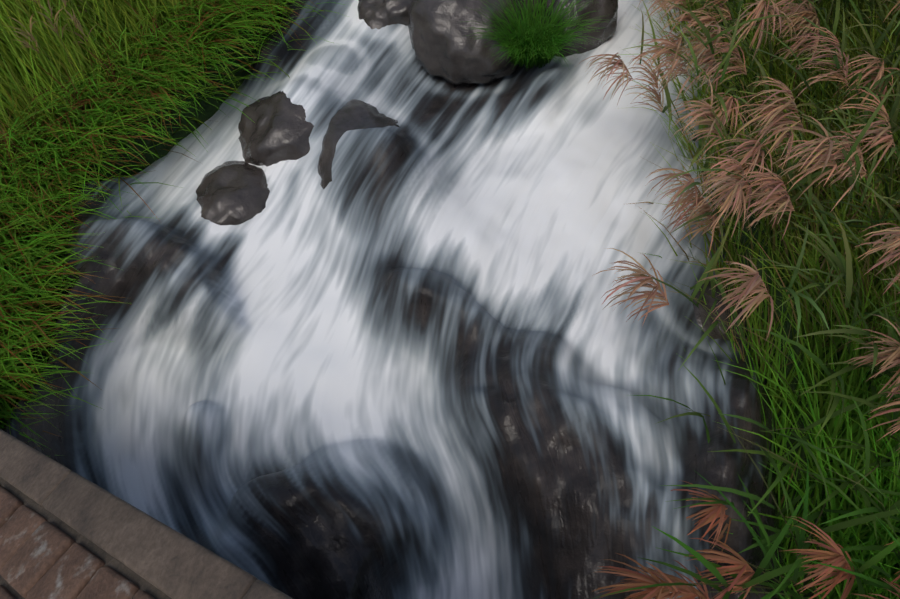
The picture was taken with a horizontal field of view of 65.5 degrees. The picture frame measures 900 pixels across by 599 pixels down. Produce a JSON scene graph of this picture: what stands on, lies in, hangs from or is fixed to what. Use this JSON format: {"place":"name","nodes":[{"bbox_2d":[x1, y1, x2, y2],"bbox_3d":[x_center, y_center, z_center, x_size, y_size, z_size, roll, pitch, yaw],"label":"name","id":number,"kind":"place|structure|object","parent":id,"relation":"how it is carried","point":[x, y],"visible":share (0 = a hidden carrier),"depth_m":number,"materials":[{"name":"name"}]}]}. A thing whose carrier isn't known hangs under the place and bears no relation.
{"place":"outdoors","nodes":[
{"label":"outdoors","id":0,"kind":"place"},
{"bbox_2d":[1,0,786,598],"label":"stream water","id":1,"kind":"structure","parent":0,"point":[411,358],"depth_m":4.16,"materials":[{"name":"liquid"}]},
{"bbox_2d":[196,161,269,224],"bbox_3d":[-1.512,-0.700,4.992,0.622,0.405,0.708,2,55,1],"label":"rock","id":2,"kind":"object","parent":1,"relation":"on","point":[232,192],"visible":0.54,"depth_m":4.80,"materials":[{"name":"stone"}]},
{"bbox_2d":[238,91,313,166],"bbox_3d":[-1.147,-1.266,5.172,0.841,0.564,0.836,2,55,1],"label":"rock","id":3,"kind":"object","parent":1,"relation":"in","point":[279,129],"visible":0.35,"depth_m":4.89,"materials":[{"name":"stone"}]},
{"bbox_2d":[317,99,399,188],"bbox_3d":[-0.593,-0.845,4.947,0.925,0.693,1.384,2,55,1],"label":"rock","id":4,"kind":"object","parent":1,"relation":"in","point":[353,114],"visible":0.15,"depth_m":4.84,"materials":[{"name":"stone"}]},
{"bbox_2d":[357,0,411,28],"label":"rock","id":5,"kind":"object","parent":1,"relation":"in","point":[377,14],"visible":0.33,"depth_m":5.57,"materials":[{"name":"stone"}]},
{"bbox_2d":[408,0,526,83],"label":"boulder","id":6,"kind":"object","parent":1,"relation":"on","point":[444,46],"visible":0.75,"depth_m":5.16,"materials":[{"name":"stone"}]},
{"bbox_2d":[465,0,605,68],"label":"grass tuft","id":7,"kind":"object","parent":6,"relation":"on","point":[531,43],"visible":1,"depth_m":5.08,"materials":[{"name":"green plant"}]},
{"bbox_2d":[541,0,617,56],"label":"boulder","id":8,"kind":"object","parent":1,"relation":"in","point":[607,10],"visible":0.5,"depth_m":5.31,"materials":[{"name":"stone"}]},
{"bbox_2d":[691,278,749,342],"bbox_3d":[1.594,0.105,4.558,0.705,0.351,0.739,2,55,1],"label":"edge rock","id":9,"kind":"object","parent":1,"relation":"in","point":[701,313],"visible":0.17,"depth_m":4.39,"materials":[{"name":"stone"}]},
{"bbox_2d":[0,0,899,598],"bbox_3d":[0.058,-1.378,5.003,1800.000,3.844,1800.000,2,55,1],"label":"terrain","id":10,"kind":"structure","parent":0,"point":[206,112],"depth_m":4.86,"materials":[{"name":"green plant"}]},
{"bbox_2d":[0,477,171,598],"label":"joint","id":11,"kind":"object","parent":10,"relation":"on","point":[140,582],"depth_m":1.93,"materials":[{"name":"grey concrete"}]},
{"bbox_2d":[0,485,154,598],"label":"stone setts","id":12,"kind":"structure","parent":11,"relation":"on","point":[41,557],"depth_m":1.90,"materials":[{"name":"stone"}]},
{"bbox_2d":[0,429,292,598],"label":"kerb coping","id":13,"kind":"object","parent":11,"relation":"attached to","point":[167,560],"visible":1,"depth_m":1.82,"materials":[{"name":"stone"}]},
{"bbox_2d":[595,0,899,598],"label":"bank reeds","id":14,"kind":"object","parent":10,"relation":"on","point":[873,199],"visible":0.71,"depth_m":3.74,"materials":[{"name":"green plant"}]},
{"bbox_2d":[581,0,899,598],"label":"reed plumes","id":15,"kind":"object","parent":14,"relation":"attached to","point":[835,556],"visible":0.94,"depth_m":3.30,"materials":[{"name":"brown plant"}]}
]}

